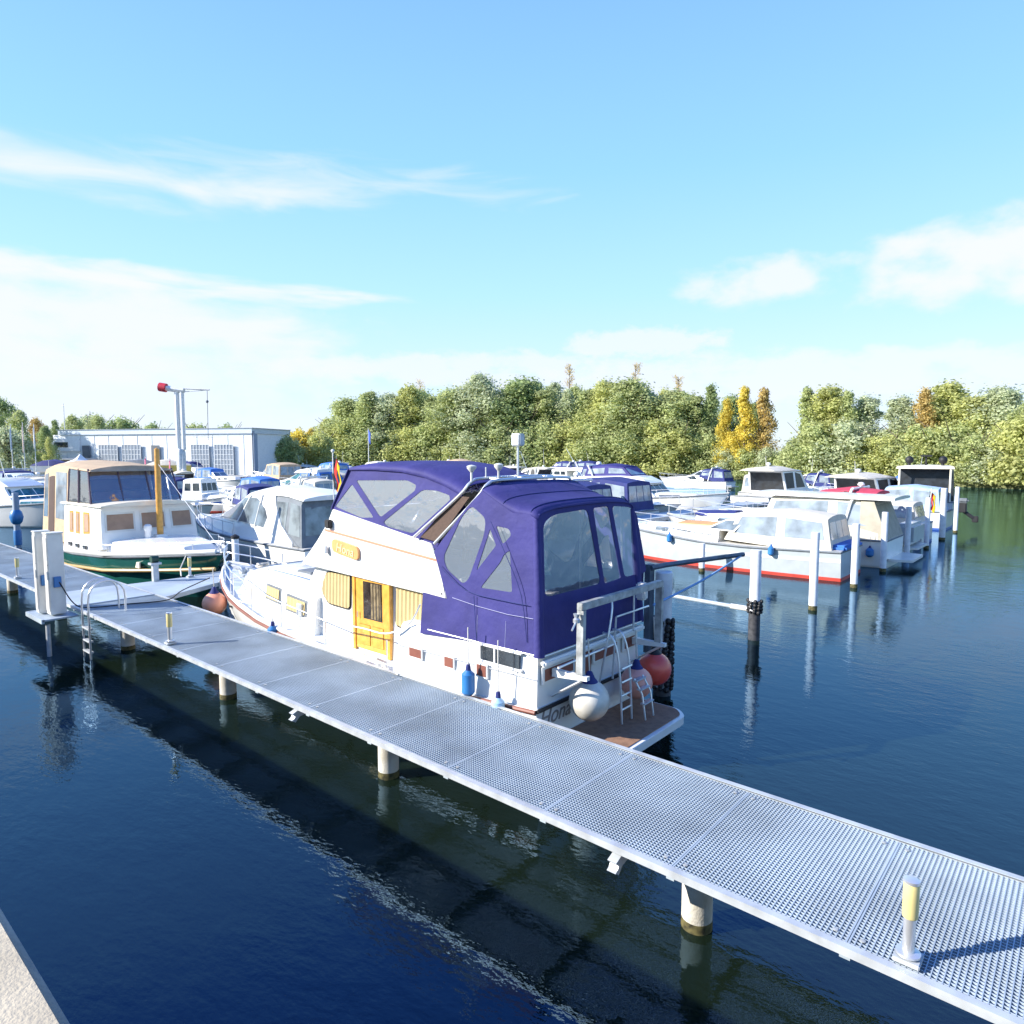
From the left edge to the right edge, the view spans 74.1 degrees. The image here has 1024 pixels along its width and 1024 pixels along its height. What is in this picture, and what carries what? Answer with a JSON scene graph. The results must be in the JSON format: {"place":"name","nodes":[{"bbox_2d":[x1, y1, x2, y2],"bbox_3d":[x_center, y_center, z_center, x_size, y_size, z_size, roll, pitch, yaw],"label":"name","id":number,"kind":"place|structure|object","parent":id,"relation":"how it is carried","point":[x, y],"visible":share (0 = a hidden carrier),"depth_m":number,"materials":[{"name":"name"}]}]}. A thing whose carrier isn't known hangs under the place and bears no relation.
{"place":"outdoors","nodes":[
{"label":"outdoors","id":0,"kind":"place"},
{"bbox_2d":[0,909,69,1023],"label":"quay","id":1,"kind":"structure","parent":0,"point":[26,996],"depth_m":2.08,"materials":[{"name":"concrete"}]},
{"bbox_2d":[40,475,250,478],"bbox_3d":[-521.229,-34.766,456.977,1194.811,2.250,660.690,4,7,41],"label":"yard ground","id":2,"kind":"structure","parent":0,"point":[245,476],"depth_m":105.46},
{"bbox_2d":[0,423,38,473],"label":"tree","id":3,"kind":"object","parent":2,"relation":"on","point":[6,454],"visible":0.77,"depth_m":102.83,"materials":[{"name":"green plant"}]},
{"bbox_2d":[5,409,38,465],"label":"tree","id":4,"kind":"object","parent":2,"relation":"on","point":[19,419],"visible":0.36,"depth_m":110.80,"materials":[{"name":"green plant"}]},
{"bbox_2d":[30,425,62,474],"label":"tree","id":5,"kind":"object","parent":2,"relation":"on","point":[43,433],"visible":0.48,"depth_m":106.92,"materials":[{"name":"green plant"}]},
{"bbox_2d":[44,428,289,474],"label":"hangar","id":6,"kind":"structure","parent":2,"relation":"on","point":[231,450],"depth_m":115.60,"materials":[{"name":"metal"}]},
{"bbox_2d":[214,444,233,474],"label":"garage door","id":7,"kind":"structure","parent":6,"relation":"in","point":[223,453],"depth_m":112.57,"materials":[{"name":"metal"}]},
{"bbox_2d":[157,383,221,470],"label":"boat crane","id":8,"kind":"object","parent":2,"relation":"on","point":[163,387],"visible":0.91,"depth_m":85.14,"materials":[{"name":"white metal"}]},
{"bbox_2d":[299,431,339,465],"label":"tree","id":9,"kind":"object","parent":2,"relation":"on","point":[317,450],"visible":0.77,"depth_m":124.19,"materials":[{"name":"green plant"}]},
{"bbox_2d":[0,478,1023,1023],"bbox_3d":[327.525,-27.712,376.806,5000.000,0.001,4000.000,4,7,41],"label":"water","id":10,"kind":"structure","parent":0,"point":[180,842],"depth_m":8.87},
{"bbox_2d":[9,493,23,549],"bbox_3d":[-24.489,1.393,33.637,0.600,4.700,0.600,4,7,41],"label":"mooring pile","id":11,"kind":"object","parent":10,"relation":"in","point":[16,516],"visible":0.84,"depth_m":33.44,"materials":[{"name":"blue plastic"}]},
{"bbox_2d":[0,460,43,527],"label":"motor boat","id":12,"kind":"object","parent":10,"relation":"on","point":[30,491],"visible":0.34,"depth_m":44.69,"materials":[{"name":"white plastic"}]},
{"bbox_2d":[25,610,78,656],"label":"bracket platform","id":13,"kind":"structure","parent":10,"relation":"in","point":[38,617],"depth_m":16.24,"materials":[{"name":"metal"}]},
{"bbox_2d":[31,530,48,612],"bbox_3d":[-11.469,1.449,16.578,0.305,2.005,0.345,4,7,41],"label":"power cabinet","id":14,"kind":"object","parent":13,"relation":"on","point":[38,567],"visible":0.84,"depth_m":16.46,"materials":[{"name":"white metal"}]},
{"bbox_2d":[42,531,66,614],"bbox_3d":[-11.059,1.474,16.410,0.365,1.985,0.385,4,7,41],"label":"power cabinet","id":15,"kind":"object","parent":13,"relation":"on","point":[53,556],"visible":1,"depth_m":16.31,"materials":[{"name":"white metal"}]},
{"bbox_2d":[43,447,227,596],"bbox_3d":[-14.408,0.274,26.243,13.675,5.501,4.320,4,7,41],"label":"cutter","id":16,"kind":"object","parent":10,"relation":"on","point":[121,521],"visible":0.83,"depth_m":25.23,"materials":[{"name":"green paint"}]},
{"bbox_2d":[171,454,193,478],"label":"motor boat","id":17,"kind":"object","parent":10,"relation":"on","point":[188,474],"visible":0.2,"depth_m":83.76,"materials":[{"name":"white plastic"}]},
{"bbox_2d":[182,441,234,512],"bbox_3d":[-25.618,-2.792,56.792,8.175,6.350,2.863,2,5,21],"label":"pilot boat","id":18,"kind":"object","parent":10,"relation":"on","point":[195,488],"visible":0.39,"depth_m":56.16,"materials":[{"name":"white plastic"}]},
{"bbox_2d":[195,452,242,487],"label":"motor boat","id":19,"kind":"object","parent":10,"relation":"on","point":[222,477],"visible":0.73,"depth_m":94.89,"materials":[{"name":"plastic"}]},
{"bbox_2d":[221,483,273,512],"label":"motor boat","id":20,"kind":"object","parent":10,"relation":"on","point":[241,492],"visible":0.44,"depth_m":50.94,"materials":[{"name":"grey fabric"}]},
{"bbox_2d":[251,462,301,479],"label":"motor boat","id":21,"kind":"object","parent":10,"relation":"on","point":[285,470],"visible":0.52,"depth_m":91.16,"materials":[{"name":"grey fabric"}]},
{"bbox_2d":[195,485,362,567],"bbox_3d":[-10.686,0.747,29.555,13.040,3.990,3.953,4,7,41],"label":"sport cruiser","id":22,"kind":"object","parent":10,"relation":"on","point":[289,519],"visible":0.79,"depth_m":26.23,"materials":[{"name":"grey fabric"}]},
{"bbox_2d":[256,466,342,485],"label":"motor boat","id":23,"kind":"object","parent":10,"relation":"on","point":[319,471],"visible":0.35,"depth_m":72.33,"materials":[{"name":"grey fabric"}]},
{"bbox_2d":[272,473,336,489],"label":"motor boat","id":24,"kind":"object","parent":10,"relation":"on","point":[326,483],"visible":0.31,"depth_m":56.85,"materials":[{"name":"white plastic"}]},
{"bbox_2d":[128,501,766,598],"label":"cross pier","id":25,"kind":"structure","parent":10,"relation":"in","point":[169,588],"depth_m":20.20,"materials":[{"name":"metal"}]},
{"bbox_2d":[220,433,683,766],"bbox_3d":[-2.955,1.252,14.752,13.620,5.731,3.380,4,7,41],"label":"motor yacht","id":26,"kind":"object","parent":10,"relation":"on","point":[392,587],"visible":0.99,"depth_m":11.77,"materials":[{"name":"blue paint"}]},
{"bbox_2d":[202,568,226,613],"bbox_3d":[-7.655,2.042,17.439,0.600,1.236,0.600,4,7,41],"label":"ball fender","id":27,"kind":"object","parent":26,"relation":"hanging from","point":[214,600],"visible":0.84,"depth_m":17.28,"materials":[{"name":"orange plastic"}]},
{"bbox_2d":[322,571,351,609],"bbox_3d":[-3.588,1.568,13.869,1.022,0.747,0.079,4,7,41],"label":"window","id":28,"kind":"structure","parent":26,"relation":"in","point":[336,586],"depth_m":13.80,"materials":[{"name":"yellow"}]},
{"bbox_2d":[356,577,386,654],"bbox_3d":[-2.699,1.956,13.064,0.974,1.480,0.122,4,7,41],"label":"door","id":29,"kind":"structure","parent":26,"relation":"in","point":[371,596],"depth_m":13.04,"materials":[{"name":"yellow wood"}]},
{"bbox_2d":[395,587,422,627],"bbox_3d":[-1.859,1.768,12.377,0.824,0.797,0.081,4,7,41],"label":"window","id":30,"kind":"structure","parent":26,"relation":"in","point":[407,601],"depth_m":12.42,"materials":[{"name":"yellow"}]},
{"bbox_2d":[462,627,474,695],"bbox_3d":[-0.686,2.347,10.630,0.210,1.100,0.207,4,7,41],"label":"cylinder fender","id":31,"kind":"object","parent":26,"relation":"hanging from","point":[468,681],"visible":1,"depth_m":10.58,"materials":[{"name":"blue plastic"}]},
{"bbox_2d":[480,645,519,668],"bbox_3d":[-0.189,2.230,10.470,0.800,0.220,0.035,4,7,41],"label":"locker window","id":32,"kind":"structure","parent":26,"relation":"in","point":[509,659],"depth_m":10.41,"materials":[{"name":"grey glass"}]},
{"bbox_2d":[569,638,609,720],"bbox_3d":[1.178,2.548,10.318,0.620,1.260,0.620,4,7,41],"label":"ball fender","id":33,"kind":"object","parent":26,"relation":"hanging from","point":[589,700],"visible":0.87,"depth_m":10.13,"materials":[{"name":"white plastic"}]},
{"bbox_2d":[621,630,652,698],"bbox_3d":[2.095,2.561,11.411,0.540,1.162,0.540,4,7,41],"label":"ball fender","id":34,"kind":"object","parent":26,"relation":"hanging from","point":[638,669],"visible":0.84,"depth_m":11.28,"materials":[{"name":"pink plastic"}]},
{"bbox_2d":[639,617,671,685],"bbox_3d":[2.552,2.486,12.134,0.600,1.236,0.600,4,7,41],"label":"ball fender","id":35,"kind":"object","parent":26,"relation":"hanging from","point":[656,664],"visible":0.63,"depth_m":11.95,"materials":[{"name":"red plastic"}]},
{"bbox_2d":[0,543,1023,1023],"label":"pier","id":36,"kind":"structure","parent":10,"relation":"in","point":[510,757],"depth_m":7.27,"materials":[{"name":"metal"}]},
{"bbox_2d":[81,577,126,659],"bbox_3d":[-9.793,2.856,16.337,0.486,2.564,0.854,4,7,41],"label":"swim ladder","id":37,"kind":"object","parent":36,"relation":"attached to","point":[89,640],"visible":0.88,"depth_m":16.12,"materials":[{"name":"silver metal"}]},
{"bbox_2d":[892,875,923,970],"bbox_3d":[2.970,3.038,5.064,0.180,0.638,0.180,4,7,41],"label":"lamp bollard","id":38,"kind":"object","parent":36,"relation":"on","point":[906,952],"visible":1,"depth_m":5.03,"materials":[{"name":"silver metal"}]},
{"bbox_2d":[520,448,658,514],"bbox_3d":[4.084,-1.568,46.658,11.775,5.657,3.854,4,7,41],"label":"motor boat","id":39,"kind":"object","parent":10,"relation":"on","point":[636,494],"visible":0.2,"depth_m":43.06,"materials":[{"name":"blue fabric"}]},
{"bbox_2d":[577,461,730,509],"bbox_3d":[10.346,-1.602,53.028,14.040,4.628,4.151,4,7,41],"label":"motor yacht","id":40,"kind":"object","parent":10,"relation":"on","point":[658,486],"visible":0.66,"depth_m":51.93,"materials":[{"name":"white plastic"}]},
{"bbox_2d":[643,552,744,696],"bbox_3d":[3.862,3.175,14.403,3.061,4.460,0.523,-4,7,-41],"label":"mooring pile","id":41,"kind":"object","parent":10,"relation":"in","point":[665,689],"visible":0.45,"depth_m":13.41,"materials":[{"name":"paint"}]},
{"bbox_2d":[659,466,738,489],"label":"motor boat","id":42,"kind":"object","parent":10,"relation":"on","point":[721,478],"visible":0.94,"depth_m":92.87,"materials":[{"name":"white plastic"}]},
{"bbox_2d":[637,508,861,581],"bbox_3d":[8.897,1.157,30.351,11.840,3.036,3.457,4,7,41],"label":"motor boat","id":43,"kind":"object","parent":10,"relation":"on","point":[787,531],"visible":0.77,"depth_m":27.44,"materials":[{"name":"white plastic"}]},
{"bbox_2d":[746,549,762,640],"bbox_3d":[6.302,3.049,17.671,0.442,4.150,0.406,4,7,41],"label":"mooring pile","id":44,"kind":"object","parent":10,"relation":"in","point":[754,606],"visible":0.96,"depth_m":17.48,"materials":[{"name":"paint"}]},
{"bbox_2d":[730,462,825,507],"bbox_3d":[23.400,-2.227,57.544,12.840,5.096,4.052,-4,6,-38],"label":"motor boat","id":45,"kind":"object","parent":10,"relation":"on","point":[768,476],"visible":0.59,"depth_m":55.14,"materials":[{"name":"white plastic"}]},
{"bbox_2d":[666,489,922,568],"bbox_3d":[12.827,0.689,32.868,12.040,3.534,3.655,4,7,41],"label":"motor boat","id":46,"kind":"object","parent":10,"relation":"on","point":[864,510],"visible":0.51,"depth_m":29.64,"materials":[{"name":"white plastic"}]},
{"bbox_2d":[689,482,926,551],"bbox_3d":[15.245,0.205,36.700,12.240,3.838,3.754,4,7,41],"label":"motor boat","id":47,"kind":"object","parent":10,"relation":"on","point":[917,530],"visible":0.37,"depth_m":33.54,"materials":[{"name":"plastic"}]},
{"bbox_2d":[808,532,819,610],"bbox_3d":[9.328,2.724,21.025,0.258,4.220,0.254,4,7,41],"label":"mooring pile","id":48,"kind":"object","parent":10,"relation":"in","point":[814,570],"visible":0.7,"depth_m":20.86,"materials":[{"name":"paint"}]},
{"bbox_2d":[744,499,932,542],"bbox_3d":[18.547,0.448,39.826,10.175,2.817,3.556,4,7,41],"label":"motor boat","id":49,"kind":"object","parent":10,"relation":"on","point":[900,506],"visible":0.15,"depth_m":36.27,"materials":[{"name":"grey fabric"}]},
{"bbox_2d":[850,523,859,587],"bbox_3d":[12.366,2.470,24.536,0.248,4.120,0.244,4,7,41],"label":"mooring pile","id":50,"kind":"object","parent":10,"relation":"in","point":[855,556],"visible":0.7,"depth_m":24.38,"materials":[{"name":"paint"}]},
{"bbox_2d":[826,469,897,492],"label":"motor boat","id":51,"kind":"object","parent":10,"relation":"on","point":[877,481],"visible":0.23,"depth_m":47.66,"materials":[{"name":"white plastic"}]},
{"bbox_2d":[896,455,954,519],"bbox_3d":[31.140,-1.684,50.827,4.052,5.170,13.740,3,6,34],"label":"motor yacht","id":52,"kind":"object","parent":10,"relation":"on","point":[942,475],"visible":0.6,"depth_m":46.86,"materials":[{"name":"white plastic"}]},
{"bbox_2d":[885,484,978,529],"bbox_3d":[24.853,-0.343,46.358,11.690,3.267,3.457,4,7,41],"label":"motor boat","id":53,"kind":"object","parent":10,"relation":"on","point":[918,492],"visible":0.23,"depth_m":43.30,"materials":[{"name":"plastic"}]},
{"bbox_2d":[0,0,1023,451],"label":"sky","id":54,"kind":"structure","parent":0,"point":[282,210],"materials":[{"name":"blue"}]},
{"bbox_2d":[648,463,1023,488],"bbox_3d":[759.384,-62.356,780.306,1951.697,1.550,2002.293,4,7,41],"label":"bank","id":55,"kind":"structure","parent":0,"point":[1004,486],"depth_m":95.86,"materials":[{"name":"green plant"}]},
{"bbox_2d":[315,396,364,464],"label":"tree","id":56,"kind":"object","parent":55,"relation":"on","point":[341,409],"visible":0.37,"depth_m":162.27,"materials":[{"name":"green plant"}]},
{"bbox_2d":[324,418,364,465],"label":"bush","id":57,"kind":"object","parent":55,"relation":"on","point":[341,436],"visible":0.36,"depth_m":159.31,"materials":[{"name":"green plant"}]},
{"bbox_2d":[344,389,388,464],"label":"tree","id":58,"kind":"object","parent":55,"relation":"on","point":[364,410],"visible":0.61,"depth_m":159.41,"materials":[{"name":"green plant"}]},
{"bbox_2d":[359,391,415,461],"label":"tree","id":59,"kind":"object","parent":55,"relation":"on","point":[386,400],"visible":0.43,"depth_m":159.31,"materials":[{"name":"green plant"}]},
{"bbox_2d":[379,423,425,461],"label":"bush","id":60,"kind":"object","parent":55,"relation":"on","point":[406,435],"visible":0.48,"depth_m":155.64,"materials":[{"name":"green plant"}]},
{"bbox_2d":[384,382,431,457],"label":"tree","id":61,"kind":"object","parent":55,"relation":"on","point":[407,394],"visible":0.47,"depth_m":159.74,"materials":[{"name":"green plant"}]},
{"bbox_2d":[396,421,443,460],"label":"bush","id":62,"kind":"object","parent":55,"relation":"on","point":[423,441],"visible":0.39,"depth_m":154.78,"materials":[{"name":"green plant"}]},
{"bbox_2d":[411,383,491,460],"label":"tree","id":63,"kind":"object","parent":55,"relation":"on","point":[442,400],"visible":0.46,"depth_m":152.33,"materials":[{"name":"green plant"}]},
{"bbox_2d":[433,370,513,463],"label":"tree","id":64,"kind":"object","parent":55,"relation":"on","point":[481,390],"visible":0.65,"depth_m":149.63,"materials":[{"name":"green plant"}]},
{"bbox_2d":[467,419,513,465],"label":"bush","id":65,"kind":"object","parent":55,"relation":"on","point":[499,436],"visible":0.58,"depth_m":146.63,"materials":[{"name":"green plant"}]},
{"bbox_2d":[476,373,557,466],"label":"tree","id":66,"kind":"object","parent":55,"relation":"on","point":[521,391],"visible":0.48,"depth_m":148.29,"materials":[{"name":"green plant"}]},
{"bbox_2d":[497,424,538,470],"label":"bush","id":67,"kind":"object","parent":55,"relation":"on","point":[521,460],"visible":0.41,"depth_m":145.87,"materials":[{"name":"green plant"}]},
{"bbox_2d":[511,415,565,467],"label":"bush","id":68,"kind":"object","parent":55,"relation":"on","point":[539,443],"visible":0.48,"depth_m":144.13,"materials":[{"name":"green plant"}]},
{"bbox_2d":[517,385,574,468],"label":"tree","id":69,"kind":"object","parent":55,"relation":"on","point":[546,398],"visible":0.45,"depth_m":146.87,"materials":[{"name":"green plant"}]},
{"bbox_2d":[552,388,576,460],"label":"tree","id":70,"kind":"object","parent":55,"relation":"on","point":[566,402],"visible":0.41,"depth_m":145.56,"materials":[{"name":"green plant"}]},
{"bbox_2d":[539,415,593,471],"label":"bush","id":71,"kind":"object","parent":55,"relation":"on","point":[566,428],"visible":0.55,"depth_m":141.83,"materials":[{"name":"green plant"}]},
{"bbox_2d":[558,388,604,459],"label":"tree","id":72,"kind":"object","parent":55,"relation":"on","point":[584,396],"visible":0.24,"depth_m":144.13,"materials":[{"name":"green plant"}]},
{"bbox_2d":[561,418,613,463],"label":"bush","id":73,"kind":"object","parent":55,"relation":"on","point":[588,431],"visible":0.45,"depth_m":138.81,"materials":[{"name":"green plant"}]},
{"bbox_2d":[572,376,634,460],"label":"tree","id":74,"kind":"object","parent":55,"relation":"on","point":[601,390],"visible":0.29,"depth_m":140.78,"materials":[{"name":"green plant"}]},
{"bbox_2d":[569,374,670,471],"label":"tree","id":75,"kind":"object","parent":55,"relation":"on","point":[629,394],"visible":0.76,"depth_m":136.01,"materials":[{"name":"green plant"}]},
{"bbox_2d":[617,415,687,475],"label":"bush","id":76,"kind":"object","parent":55,"relation":"on","point":[654,437],"visible":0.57,"depth_m":132.59,"materials":[{"name":"green plant"}]},
{"bbox_2d":[640,388,714,474],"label":"tree","id":77,"kind":"object","parent":55,"relation":"on","point":[671,410],"visible":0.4,"depth_m":132.70,"materials":[{"name":"green plant"}]},
{"bbox_2d":[650,421,710,475],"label":"bush","id":78,"kind":"object","parent":55,"relation":"on","point":[681,441],"visible":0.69,"depth_m":129.92,"materials":[{"name":"green plant"}]},
{"bbox_2d":[666,390,717,471],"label":"tree","id":79,"kind":"object","parent":55,"relation":"on","point":[699,398],"visible":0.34,"depth_m":132.99,"materials":[{"name":"green plant"}]},
{"bbox_2d":[676,431,725,475],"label":"bush","id":80,"kind":"object","parent":55,"relation":"on","point":[703,442],"visible":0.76,"depth_m":129.28,"materials":[{"name":"green plant"}]},
{"bbox_2d":[697,382,721,457],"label":"tree","id":81,"kind":"object","parent":55,"relation":"on","point":[709,415],"visible":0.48,"depth_m":132.74,"materials":[{"name":"green plant"}]},
{"bbox_2d":[711,398,739,469],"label":"tree","id":82,"kind":"object","parent":55,"relation":"on","point":[724,433],"visible":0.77,"depth_m":126.31,"materials":[{"name":"yellow plant"}]},
{"bbox_2d":[727,385,761,475],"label":"tree","id":83,"kind":"object","parent":55,"relation":"on","point":[748,422],"visible":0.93,"depth_m":123.16,"materials":[{"name":"yellow plant"}]},
{"bbox_2d":[727,447,761,477],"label":"bush","id":84,"kind":"object","parent":55,"relation":"on","point":[743,455],"visible":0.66,"depth_m":122.80,"materials":[{"name":"green plant"}]},
{"bbox_2d":[746,387,781,463],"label":"tree","id":85,"kind":"object","parent":55,"relation":"on","point":[764,410],"visible":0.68,"depth_m":122.16,"materials":[{"name":"orange plant"}]},
{"bbox_2d":[787,385,820,462],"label":"tree","id":86,"kind":"object","parent":55,"relation":"on","point":[805,395],"visible":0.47,"depth_m":116.44,"materials":[{"name":"green plant"}]},
{"bbox_2d":[772,419,844,474],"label":"bush","id":87,"kind":"object","parent":55,"relation":"on","point":[810,432],"visible":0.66,"depth_m":111.45,"materials":[{"name":"green plant"}]},
{"bbox_2d":[786,381,870,473],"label":"tree","id":88,"kind":"object","parent":55,"relation":"on","point":[828,396],"visible":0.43,"depth_m":113.37,"materials":[{"name":"green plant"}]},
{"bbox_2d":[801,416,880,474],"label":"bush","id":89,"kind":"object","parent":55,"relation":"on","point":[852,433],"visible":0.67,"depth_m":108.15,"materials":[{"name":"green plant"}]},
{"bbox_2d":[829,389,861,456],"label":"tree","id":90,"kind":"object","parent":55,"relation":"on","point":[848,398],"visible":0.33,"depth_m":111.19,"materials":[{"name":"green plant"}]},
{"bbox_2d":[837,432,884,472],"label":"bush","id":91,"kind":"object","parent":55,"relation":"on","point":[870,446],"visible":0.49,"depth_m":106.58,"materials":[{"name":"green plant"}]},
{"bbox_2d":[855,392,890,434],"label":"tree","id":92,"kind":"object","parent":55,"relation":"on","point":[869,406],"visible":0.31,"depth_m":111.49,"materials":[{"name":"green plant"}]},
{"bbox_2d":[860,428,910,475],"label":"bush","id":93,"kind":"object","parent":55,"relation":"on","point":[882,460],"visible":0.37,"depth_m":104.67,"materials":[{"name":"green plant"}]},
{"bbox_2d":[871,393,917,456],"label":"tree","id":94,"kind":"object","parent":55,"relation":"on","point":[901,409],"visible":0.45,"depth_m":105.83,"materials":[{"name":"green plant"}]},
{"bbox_2d":[876,421,940,476],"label":"bush","id":95,"kind":"object","parent":55,"relation":"on","point":[912,432],"visible":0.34,"depth_m":101.67,"materials":[{"name":"green plant"}]},
{"bbox_2d":[904,386,939,448],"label":"tree","id":96,"kind":"object","parent":55,"relation":"on","point":[925,408],"visible":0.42,"depth_m":102.87,"materials":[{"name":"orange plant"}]},
{"bbox_2d":[885,424,963,479],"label":"bush","id":97,"kind":"object","parent":55,"relation":"on","point":[921,448],"visible":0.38,"depth_m":99.86,"materials":[{"name":"green plant"}]},
{"bbox_2d":[916,376,973,427],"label":"tree","id":98,"kind":"object","parent":55,"relation":"on","point":[943,394],"visible":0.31,"depth_m":103.61,"materials":[{"name":"green plant"}]},
{"bbox_2d":[914,419,992,483],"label":"bush","id":99,"kind":"object","parent":55,"relation":"on","point":[948,445],"visible":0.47,"depth_m":98.52,"materials":[{"name":"green plant"}]},
{"bbox_2d":[930,392,1001,472],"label":"tree","id":100,"kind":"object","parent":55,"relation":"on","point":[960,413],"visible":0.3,"depth_m":99.88,"materials":[{"name":"green plant"}]},
{"bbox_2d":[946,430,1009,484],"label":"bush","id":101,"kind":"object","parent":55,"relation":"on","point":[968,444],"visible":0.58,"depth_m":95.74,"materials":[{"name":"green plant"}]},
{"bbox_2d":[958,433,1018,483],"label":"bush","id":102,"kind":"object","parent":55,"relation":"on","point":[991,455],"visible":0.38,"depth_m":94.20,"materials":[{"name":"green plant"}]},
{"bbox_2d":[959,381,1023,459],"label":"tree","id":103,"kind":"object","parent":55,"relation":"on","point":[1002,400],"visible":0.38,"depth_m":97.80,"materials":[{"name":"green plant"}]},
{"bbox_2d":[970,414,1023,485],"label":"bush","id":104,"kind":"object","parent":55,"relation":"on","point":[1011,433],"visible":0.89,"depth_m":91.57,"materials":[{"name":"green plant"}]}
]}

